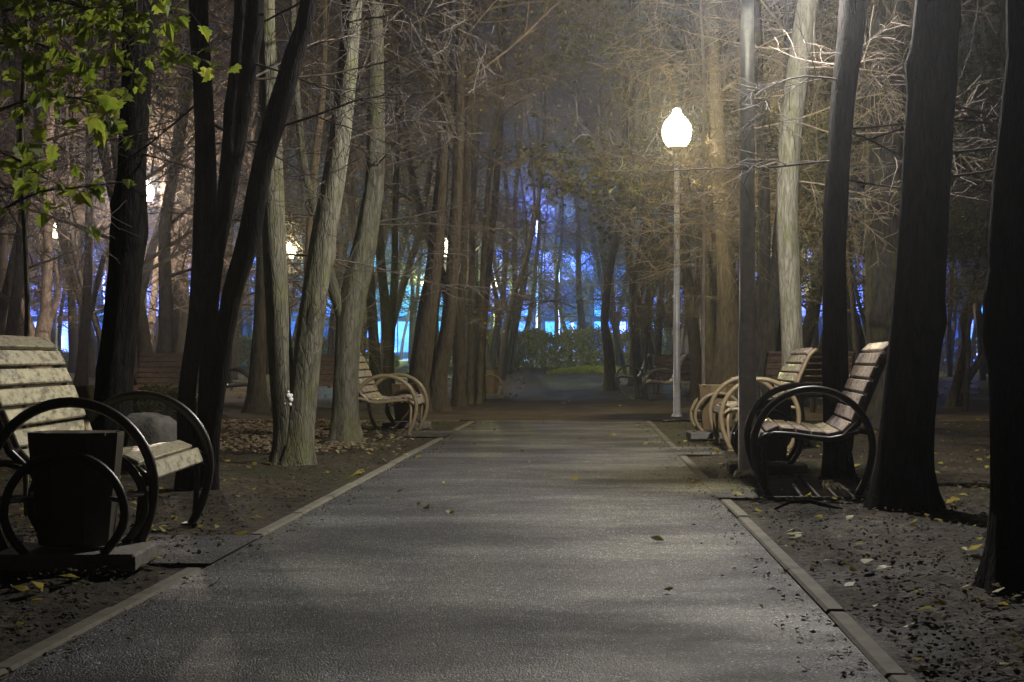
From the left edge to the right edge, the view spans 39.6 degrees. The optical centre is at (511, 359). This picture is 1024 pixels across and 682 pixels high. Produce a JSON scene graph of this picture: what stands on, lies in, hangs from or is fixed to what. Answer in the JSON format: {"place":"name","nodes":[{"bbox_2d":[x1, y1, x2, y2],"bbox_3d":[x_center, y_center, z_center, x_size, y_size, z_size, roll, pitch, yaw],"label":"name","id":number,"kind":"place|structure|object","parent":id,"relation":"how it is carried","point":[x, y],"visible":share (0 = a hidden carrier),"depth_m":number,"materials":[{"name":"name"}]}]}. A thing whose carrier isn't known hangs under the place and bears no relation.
{"place":"outdoors","nodes":[
{"label":"outdoors","id":0,"kind":"place"},
{"bbox_2d":[0,420,888,681],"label":"path","id":1,"kind":"structure","parent":0,"point":[516,566],"depth_m":5.49,"materials":[{"name":"grey asphalt"}]},
{"bbox_2d":[0,421,876,680],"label":"leaf crumbs","id":2,"kind":"object","parent":1,"relation":"on","point":[761,605],"visible":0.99,"depth_m":5.74,"materials":[{"name":"brown plant"}]},
{"bbox_2d":[0,399,988,419],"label":"cross path","id":3,"kind":"structure","parent":0,"point":[573,409],"depth_m":24.43,"materials":[{"name":"grey asphalt"}]},
{"bbox_2d":[133,353,198,392],"bbox_3d":[-5.777,0.392,24.085,1.430,1.019,0.968,0,0,0],"label":"park bench","id":4,"kind":"object","parent":3,"relation":"on","point":[158,375],"visible":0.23,"depth_m":24.34,"materials":[{"name":"brown wood"}]},
{"bbox_2d":[0,0,1005,229],"label":"sky","id":5,"kind":"structure","parent":0,"point":[510,13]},
{"bbox_2d":[0,361,1023,681],"bbox_3d":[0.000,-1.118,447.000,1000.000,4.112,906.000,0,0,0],"label":"ground","id":6,"kind":"structure","parent":0,"point":[950,473],"depth_m":7.47,"materials":[{"name":"soil"}]},
{"bbox_2d":[19,0,30,515],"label":"lamp post","id":7,"kind":"object","parent":6,"relation":"on","point":[26,295],"visible":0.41,"depth_m":8.15,"materials":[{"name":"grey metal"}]},
{"bbox_2d":[0,10,120,376],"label":"tree","id":8,"kind":"object","parent":6,"relation":"on","point":[91,362],"visible":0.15,"depth_m":47.60,"materials":[{"name":"brown plant"}]},
{"bbox_2d":[0,1,147,321],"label":"tree","id":9,"kind":"object","parent":6,"relation":"on","point":[4,253],"visible":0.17,"depth_m":40.22,"materials":[{"name":"brown plant"}]},
{"bbox_2d":[0,430,157,572],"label":"litter bin","id":10,"kind":"object","parent":6,"relation":"on","point":[77,494],"visible":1,"depth_m":5.96,"materials":[{"name":"metal"}]},
{"bbox_2d":[0,0,164,309],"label":"tree","id":11,"kind":"object","parent":6,"relation":"on","point":[36,276],"visible":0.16,"depth_m":44.01,"materials":[{"name":"brown plant"}]},
{"bbox_2d":[0,0,184,367],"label":"tree","id":12,"kind":"object","parent":6,"relation":"on","point":[44,302],"visible":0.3,"depth_m":41.85,"materials":[{"name":"brown plant"}]},
{"bbox_2d":[31,4,159,372],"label":"tree","id":13,"kind":"object","parent":6,"relation":"on","point":[73,340],"visible":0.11,"depth_m":53.17,"materials":[{"name":"brown plant"}]},
{"bbox_2d":[0,567,200,678],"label":"kerb","id":14,"kind":"structure","parent":6,"relation":"on","point":[34,652],"depth_m":4.74,"materials":[{"name":"concrete"}]},
{"bbox_2d":[0,0,219,388],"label":"tree","id":15,"kind":"object","parent":6,"relation":"on","point":[14,279],"visible":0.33,"depth_m":26.31,"materials":[{"name":"brown plant"}]},
{"bbox_2d":[0,0,233,385],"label":"tree","id":16,"kind":"object","parent":6,"relation":"on","point":[89,299],"visible":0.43,"depth_m":33.86,"materials":[{"name":"brown plant"}]},
{"bbox_2d":[0,0,241,244],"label":"maple tree","id":17,"kind":"object","parent":6,"relation":"on","point":[103,103],"visible":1,"depth_m":7.28,"materials":[{"name":"green plant"}]},
{"bbox_2d":[4,535,261,562],"bbox_3d":[-2.015,0.886,6.700,1.516,0.001,1.000,0,0,0],"label":"bench pad","id":18,"kind":"object","parent":6,"relation":"on","point":[230,545],"visible":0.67,"depth_m":6.75,"materials":[{"name":"concrete"}]},
{"bbox_2d":[0,335,213,550],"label":"park bench","id":19,"kind":"object","parent":18,"relation":"on","point":[152,463],"visible":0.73,"depth_m":6.86,"materials":[{"name":"black paint"}]},
{"bbox_2d":[0,0,286,352],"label":"tree","id":20,"kind":"object","parent":6,"relation":"on","point":[96,325],"visible":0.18,"depth_m":39.85,"materials":[{"name":"brown plant"}]},
{"bbox_2d":[119,412,176,474],"bbox_3d":[-2.858,0.672,11.205,0.524,0.516,0.591,0,0,0],"label":"boulder","id":21,"kind":"object","parent":6,"relation":"on","point":[154,428],"visible":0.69,"depth_m":10.99,"materials":[{"name":"grey stone"}]},
{"bbox_2d":[62,0,250,383],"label":"tree","id":22,"kind":"object","parent":6,"relation":"on","point":[151,321],"visible":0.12,"depth_m":40.87,"materials":[{"name":"brown plant"}]},
{"bbox_2d":[0,0,324,406],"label":"tree","id":23,"kind":"object","parent":6,"relation":"on","point":[164,340],"visible":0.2,"depth_m":26.40,"materials":[{"name":"brown plant"}]},
{"bbox_2d":[133,374,198,421],"bbox_3d":[-4.543,0.533,17.973,1.316,0.823,0.908,0,0,0],"label":"bush","id":24,"kind":"object","parent":6,"relation":"on","point":[143,405],"visible":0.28,"depth_m":17.75,"materials":[{"name":"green plant"}]},
{"bbox_2d":[94,1,253,367],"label":"tree","id":25,"kind":"object","parent":6,"relation":"on","point":[179,336],"visible":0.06,"depth_m":45.69,"materials":[{"name":"brown plant"}]},
{"bbox_2d":[82,0,291,412],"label":"tree","id":26,"kind":"object","parent":6,"relation":"on","point":[256,400],"visible":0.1,"depth_m":23.87,"materials":[{"name":"brown plant"}]},
{"bbox_2d":[75,0,319,384],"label":"tree","id":27,"kind":"object","parent":6,"relation":"on","point":[153,245],"visible":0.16,"depth_m":35.49,"materials":[{"name":"brown plant"}]},
{"bbox_2d":[90,0,308,430],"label":"tree","id":28,"kind":"object","parent":6,"relation":"on","point":[114,371],"visible":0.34,"depth_m":11.92,"materials":[{"name":"brown plant"}]},
{"bbox_2d":[146,0,303,379],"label":"tree","id":29,"kind":"object","parent":6,"relation":"on","point":[235,352],"visible":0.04,"depth_m":44.90,"materials":[{"name":"brown plant"}]},
{"bbox_2d":[119,0,354,300],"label":"tree","id":30,"kind":"object","parent":6,"relation":"on","point":[255,122],"visible":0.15,"depth_m":38.96,"materials":[{"name":"brown plant"}]},
{"bbox_2d":[0,0,511,490],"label":"tree","id":31,"kind":"object","parent":6,"relation":"on","point":[212,322],"visible":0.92,"depth_m":9.43,"materials":[{"name":"brown plant"}]},
{"bbox_2d":[178,0,393,331],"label":"tree","id":32,"kind":"object","parent":6,"relation":"on","point":[289,143],"visible":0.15,"depth_m":41.03,"materials":[{"name":"brown plant"}]},
{"bbox_2d":[99,0,524,465],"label":"tree","id":33,"kind":"object","parent":6,"relation":"on","point":[297,377],"visible":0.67,"depth_m":12.24,"materials":[{"name":"grey plant"}]},
{"bbox_2d":[161,0,480,371],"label":"tree","id":34,"kind":"object","parent":6,"relation":"on","point":[321,107],"visible":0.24,"depth_m":26.88,"materials":[{"name":"brown plant"}]},
{"bbox_2d":[220,419,448,452],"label":"fallen leaves","id":35,"kind":"object","parent":6,"relation":"on","point":[257,438],"visible":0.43,"depth_m":15.72,"materials":[{"name":"brown plant"}]},
{"bbox_2d":[213,0,477,374],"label":"tree","id":36,"kind":"object","parent":6,"relation":"on","point":[330,331],"visible":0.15,"depth_m":50.00,"materials":[{"name":"brown plant"}]},
{"bbox_2d":[251,438,442,536],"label":"kerb","id":37,"kind":"structure","parent":6,"relation":"on","point":[266,530],"depth_m":9.34,"materials":[{"name":"concrete"}]},
{"bbox_2d":[154,0,549,445],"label":"tree","id":38,"kind":"object","parent":6,"relation":"on","point":[345,424],"visible":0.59,"depth_m":15.09,"materials":[{"name":"grey plant"}]},
{"bbox_2d":[230,0,495,396],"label":"tree","id":39,"kind":"object","parent":6,"relation":"on","point":[388,314],"visible":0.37,"depth_m":31.90,"materials":[{"name":"brown plant"}]},
{"bbox_2d":[275,0,450,336],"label":"tree","id":40,"kind":"object","parent":6,"relation":"on","point":[353,221],"visible":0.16,"depth_m":46.96,"materials":[{"name":"brown plant"}]},
{"bbox_2d":[278,0,494,366],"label":"tree","id":41,"kind":"object","parent":6,"relation":"on","point":[411,172],"visible":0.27,"depth_m":34.19,"materials":[{"name":"brown plant"}]},
{"bbox_2d":[275,0,506,370],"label":"tree","id":42,"kind":"object","parent":6,"relation":"on","point":[364,333],"visible":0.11,"depth_m":53.21,"materials":[{"name":"brown plant"}]},
{"bbox_2d":[382,383,430,428],"bbox_3d":[-1.360,0.594,18.384,0.600,0.574,0.420,0,0,0],"label":"litter bin","id":43,"kind":"object","parent":6,"relation":"on","point":[402,413],"visible":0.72,"depth_m":18.27,"materials":[{"name":"stone"}]},
{"bbox_2d":[363,431,454,436],"bbox_3d":[-1.259,0.886,17.100,1.137,0.001,1.400,0,0,0],"label":"bench pad","id":44,"kind":"object","parent":6,"relation":"on","point":[428,434],"visible":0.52,"depth_m":16.88,"materials":[{"name":"concrete"}]},
{"bbox_2d":[358,352,428,434],"bbox_3d":[-1.568,0.390,17.517,0.968,1.019,1.430,0,0,2],"label":"park bench","id":45,"kind":"object","parent":44,"relation":"on","point":[375,397],"visible":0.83,"depth_m":17.14,"materials":[{"name":"beige paint"}]},
{"bbox_2d":[293,0,556,401],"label":"tree","id":46,"kind":"object","parent":6,"relation":"on","point":[373,336],"visible":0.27,"depth_m":29.94,"materials":[{"name":"brown plant"}]},
{"bbox_2d":[328,0,536,365],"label":"tree","id":47,"kind":"object","parent":6,"relation":"on","point":[466,329],"visible":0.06,"depth_m":50.87,"materials":[{"name":"brown plant"}]},
{"bbox_2d":[334,0,546,394],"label":"tree","id":48,"kind":"object","parent":6,"relation":"on","point":[496,271],"visible":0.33,"depth_m":36.31,"materials":[{"name":"brown plant"}]},
{"bbox_2d":[282,0,612,411],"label":"tree","id":49,"kind":"object","parent":6,"relation":"on","point":[429,364],"visible":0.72,"depth_m":24.43,"materials":[{"name":"brown plant"}]},
{"bbox_2d":[359,0,554,324],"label":"tree","id":50,"kind":"object","parent":6,"relation":"on","point":[429,176],"visible":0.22,"depth_m":38.99,"materials":[{"name":"brown plant"}]},
{"bbox_2d":[386,2,547,371],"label":"tree","id":51,"kind":"object","parent":6,"relation":"on","point":[477,294],"visible":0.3,"depth_m":44.59,"materials":[{"name":"brown plant"}]},
{"bbox_2d":[378,0,558,406],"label":"tree","id":52,"kind":"object","parent":6,"relation":"on","point":[458,397],"visible":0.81,"depth_m":26.93,"materials":[{"name":"brown plant"}]},
{"bbox_2d":[367,0,611,403],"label":"tree","id":53,"kind":"object","parent":6,"relation":"on","point":[479,397],"visible":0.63,"depth_m":28.50,"materials":[{"name":"brown plant"}]},
{"bbox_2d":[384,0,610,400],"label":"tree","id":54,"kind":"object","parent":6,"relation":"on","point":[495,187],"visible":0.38,"depth_m":31.08,"materials":[{"name":"brown plant"}]},
{"bbox_2d":[384,30,624,373],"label":"tree","id":55,"kind":"object","parent":6,"relation":"on","point":[511,347],"visible":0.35,"depth_m":52.15,"materials":[{"name":"brown plant"}]},
{"bbox_2d":[27,230,982,358],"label":"building","id":56,"kind":"structure","parent":6,"relation":"on","point":[547,326],"depth_m":126.12,"materials":[{"name":"blue"}]},
{"bbox_2d":[34,322,975,351],"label":"window","id":57,"kind":"structure","parent":56,"relation":"in","point":[549,326],"depth_m":126.11,"materials":[{"name":"blue glass"}]},
{"bbox_2d":[30,286,982,315],"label":"window","id":58,"kind":"structure","parent":56,"relation":"in","point":[572,304],"depth_m":126.11,"materials":[{"name":"blue glass"}]},
{"bbox_2d":[431,3,578,367],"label":"tree","id":59,"kind":"object","parent":6,"relation":"on","point":[493,352],"visible":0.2,"depth_m":59.55,"materials":[{"name":"brown plant"}]},
{"bbox_2d":[424,1,589,369],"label":"tree","id":60,"kind":"object","parent":6,"relation":"on","point":[517,234],"visible":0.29,"depth_m":57.06,"materials":[{"name":"brown plant"}]},
{"bbox_2d":[0,396,1023,681],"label":"fallen leaves","id":61,"kind":"object","parent":6,"relation":"on","point":[976,666],"depth_m":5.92,"materials":[{"name":"brown plant"}]},
{"bbox_2d":[0,441,1023,681],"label":"pebbles","id":62,"kind":"object","parent":6,"relation":"on","point":[863,610],"visible":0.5,"depth_m":5.65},
{"bbox_2d":[451,9,574,363],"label":"tree","id":63,"kind":"object","parent":6,"relation":"on","point":[534,275],"visible":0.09,"depth_m":65.17,"materials":[{"name":"brown plant"}]},
{"bbox_2d":[410,0,642,378],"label":"tree","id":64,"kind":"object","parent":6,"relation":"on","point":[502,360],"visible":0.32,"depth_m":46.84,"materials":[{"name":"brown plant"}]},
{"bbox_2d":[497,92,600,355],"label":"tree","id":65,"kind":"object","parent":6,"relation":"on","point":[556,325],"visible":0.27,"depth_m":68.84,"materials":[{"name":"brown plant"}]},
{"bbox_2d":[410,318,688,367],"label":"hedge","id":66,"kind":"object","parent":6,"relation":"on","point":[568,343],"visible":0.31,"depth_m":60.99,"materials":[{"name":"green plant"}]},
{"bbox_2d":[514,97,616,355],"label":"tree","id":67,"kind":"object","parent":6,"relation":"on","point":[585,271],"visible":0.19,"depth_m":97.38,"materials":[{"name":"brown plant"}]},
{"bbox_2d":[518,0,652,364],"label":"tree","id":68,"kind":"object","parent":6,"relation":"on","point":[581,315],"visible":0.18,"depth_m":66.53,"materials":[{"name":"brown plant"}]},
{"bbox_2d":[525,2,682,367],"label":"tree","id":69,"kind":"object","parent":6,"relation":"on","point":[618,362],"visible":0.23,"depth_m":57.45,"materials":[{"name":"brown plant"}]},
{"bbox_2d":[547,0,690,390],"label":"tree","id":70,"kind":"object","parent":6,"relation":"on","point":[608,384],"visible":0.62,"depth_m":38.02,"materials":[{"name":"brown plant"}]},
{"bbox_2d":[528,0,737,385],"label":"tree","id":71,"kind":"object","parent":6,"relation":"on","point":[650,348],"visible":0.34,"depth_m":40.87,"materials":[{"name":"brown plant"}]},
{"bbox_2d":[530,0,739,374],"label":"tree","id":72,"kind":"object","parent":6,"relation":"on","point":[618,340],"visible":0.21,"depth_m":50.41,"materials":[{"name":"brown plant"}]},
{"bbox_2d":[545,0,764,380],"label":"tree","id":73,"kind":"object","parent":6,"relation":"on","point":[658,344],"visible":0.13,"depth_m":42.93,"materials":[{"name":"brown plant"}]},
{"bbox_2d":[582,107,728,398],"bbox_3d":[3.434,-2.407,32.849,3.240,6.901,3.694,0,0,-33],"label":"tree","id":74,"kind":"object","parent":6,"relation":"on","point":[649,322],"visible":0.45,"depth_m":33.10,"materials":[{"name":"brown plant"}]},
{"bbox_2d":[558,4,763,354],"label":"tree","id":75,"kind":"object","parent":6,"relation":"on","point":[671,334],"visible":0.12,"depth_m":55.26,"materials":[{"name":"brown plant"}]},
{"bbox_2d":[668,145,684,416],"bbox_3d":[2.572,-1.490,22.200,0.464,4.880,0.464,0,0,0],"label":"street lamp","id":76,"kind":"object","parent":6,"relation":"on","point":[676,375],"visible":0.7,"depth_m":22.16,"materials":[{"name":"grey metal"}]},
{"bbox_2d":[582,0,776,384],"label":"tree","id":77,"kind":"object","parent":6,"relation":"on","point":[709,344],"visible":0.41,"depth_m":26.97,"materials":[{"name":"brown plant"}]},
{"bbox_2d":[604,0,783,401],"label":"tree","id":78,"kind":"object","parent":6,"relation":"on","point":[694,344],"visible":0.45,"depth_m":29.83,"materials":[{"name":"brown plant"}]},
{"bbox_2d":[544,0,869,413],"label":"tree","id":79,"kind":"object","parent":6,"relation":"on","point":[725,365],"visible":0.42,"depth_m":23.91,"materials":[{"name":"brown plant"}]},
{"bbox_2d":[686,385,737,439],"bbox_3d":[2.285,0.579,15.888,0.630,0.602,0.441,0,0,0],"label":"litter bin","id":80,"kind":"object","parent":6,"relation":"on","point":[706,392],"visible":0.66,"depth_m":15.77,"materials":[{"name":"metal"}]},
{"bbox_2d":[560,0,868,295],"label":"tree","id":81,"kind":"object","parent":6,"relation":"on","point":[679,47],"visible":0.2,"depth_m":31.65,"materials":[{"name":"brown plant"}]},
{"bbox_2d":[476,0,965,375],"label":"tree","id":82,"kind":"object","parent":6,"relation":"on","point":[574,45],"visible":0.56,"depth_m":25.95,"materials":[{"name":"brown plant"}]},
{"bbox_2d":[561,0,908,384],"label":"tree","id":83,"kind":"object","parent":6,"relation":"on","point":[703,80],"visible":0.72,"depth_m":20.47,"materials":[{"name":"brown plant"}]},
{"bbox_2d":[609,0,860,313],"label":"tree","id":84,"kind":"object","parent":6,"relation":"on","point":[771,145],"visible":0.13,"depth_m":33.33,"materials":[{"name":"brown plant"}]},
{"bbox_2d":[572,0,905,328],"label":"tree","id":85,"kind":"object","parent":6,"relation":"on","point":[756,233],"visible":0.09,"depth_m":38.06,"materials":[{"name":"brown plant"}]},
{"bbox_2d":[733,0,755,477],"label":"street lamp","id":86,"kind":"object","parent":6,"relation":"on","point":[747,366],"visible":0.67,"depth_m":10.85,"materials":[{"name":"grey metal"}]},
{"bbox_2d":[708,348,817,450],"bbox_3d":[2.531,0.390,14.458,0.968,1.019,1.430,0,0,3],"label":"park bench","id":87,"kind":"object","parent":6,"relation":"on","point":[725,408],"visible":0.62,"depth_m":13.88,"materials":[{"name":"beige paint"}]},
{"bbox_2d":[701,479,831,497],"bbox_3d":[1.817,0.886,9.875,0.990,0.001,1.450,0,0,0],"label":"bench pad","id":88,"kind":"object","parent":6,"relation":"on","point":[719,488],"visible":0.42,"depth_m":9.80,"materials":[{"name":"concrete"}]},
{"bbox_2d":[727,399,807,473],"bbox_3d":[1.997,0.594,11.160,0.600,0.574,0.420,0,0,6],"label":"litter bin","id":89,"kind":"object","parent":6,"relation":"on","point":[778,461],"visible":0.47,"depth_m":11.04,"materials":[{"name":"metal"}]},
{"bbox_2d":[552,0,1001,479],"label":"tree","id":90,"kind":"object","parent":6,"relation":"on","point":[852,23],"visible":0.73,"depth_m":10.46,"materials":[{"name":"brown plant"}]},
{"bbox_2d":[645,0,914,398],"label":"tree","id":91,"kind":"object","parent":6,"relation":"on","point":[768,311],"visible":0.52,"depth_m":19.96,"materials":[{"name":"brown plant"}]},
{"bbox_2d":[681,2,908,399],"bbox_3d":[6.757,-5.939,32.281,5.710,14.309,5.460,0,0,3],"label":"tree","id":92,"kind":"object","parent":6,"relation":"on","point":[807,340],"visible":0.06,"depth_m":32.39,"materials":[{"name":"brown plant"}]},
{"bbox_2d":[595,0,996,444],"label":"tree","id":93,"kind":"object","parent":6,"relation":"on","point":[788,185],"visible":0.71,"depth_m":14.94,"materials":[{"name":"brown plant"}]},
{"bbox_2d":[759,351,856,421],"bbox_3d":[4.119,0.392,20.215,1.430,1.019,0.967,0,0,-6],"label":"park bench","id":94,"kind":"object","parent":6,"relation":"on","point":[810,368],"visible":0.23,"depth_m":19.90,"materials":[{"name":"beige paint"}]},
{"bbox_2d":[768,478,867,496],"bbox_3d":[2.059,0.866,9.690,0.657,0.001,1.493,0,0,6],"label":"bench pad","id":95,"kind":"object","parent":6,"relation":"on","point":[813,485],"visible":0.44,"depth_m":9.65,"materials":[{"name":"grey concrete"}]},
{"bbox_2d":[744,341,888,498],"bbox_3d":[2.107,0.390,9.797,0.968,1.019,1.430,0,0,8],"label":"park bench","id":96,"kind":"object","parent":95,"relation":"on","point":[832,427],"visible":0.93,"depth_m":9.19,"materials":[{"name":"black paint"}]},
{"bbox_2d":[720,499,916,681],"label":"kerb","id":97,"kind":"structure","parent":6,"relation":"on","point":[879,658],"depth_m":5.13,"materials":[{"name":"concrete"}]},
{"bbox_2d":[755,0,912,412],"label":"tree","id":98,"kind":"object","parent":6,"relation":"on","point":[812,400],"visible":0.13,"depth_m":23.19,"materials":[{"name":"brown plant"}]},
{"bbox_2d":[738,1,989,394],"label":"tree","id":99,"kind":"object","parent":6,"relation":"on","point":[855,335],"visible":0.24,"depth_m":23.18,"materials":[{"name":"brown plant"}]},
{"bbox_2d":[758,0,1005,427],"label":"tree","id":100,"kind":"object","parent":6,"relation":"on","point":[880,277],"visible":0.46,"depth_m":18.78,"materials":[{"name":"brown plant"}]},
{"bbox_2d":[800,0,1005,396],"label":"tree","id":101,"kind":"object","parent":6,"relation":"on","point":[861,280],"visible":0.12,"depth_m":33.98,"materials":[{"name":"brown plant"}]},
{"bbox_2d":[862,0,1004,511],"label":"tree","id":102,"kind":"object","parent":6,"relation":"on","point":[904,477],"visible":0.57,"depth_m":8.33,"materials":[{"name":"brown plant"}]},
{"bbox_2d":[869,1,1000,380],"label":"tree","id":103,"kind":"object","parent":6,"relation":"on","point":[982,371],"visible":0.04,"depth_m":44.76,"materials":[{"name":"brown plant"}]},
{"bbox_2d":[903,0,1005,301],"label":"tree","id":104,"kind":"object","parent":6,"relation":"on","point":[964,29],"visible":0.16,"depth_m":35.15,"materials":[{"name":"brown plant"}]},
{"bbox_2d":[905,0,1005,406],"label":"tree","id":105,"kind":"object","parent":6,"relation":"on","point":[955,396],"visible":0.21,"depth_m":26.92,"materials":[{"name":"brown plant"}]},
{"bbox_2d":[943,5,1005,411],"bbox_3d":[8.215,-2.550,24.623,2.765,7.174,3.341,0,0,-11],"label":"tree","id":106,"kind":"object","parent":6,"relation":"on","point":[977,259],"visible":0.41,"depth_m":24.16,"materials":[{"name":"brown plant"}]},
{"bbox_2d":[971,0,1023,597],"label":"tree","id":107,"kind":"object","parent":6,"relation":"on","point":[1002,560],"visible":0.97,"depth_m":5.51,"materials":[{"name":"brown plant"}]},
{"bbox_2d":[510,366,631,399],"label":"path","id":108,"kind":"structure","parent":0,"point":[541,384],"depth_m":39.77,"materials":[{"name":"grey asphalt"}]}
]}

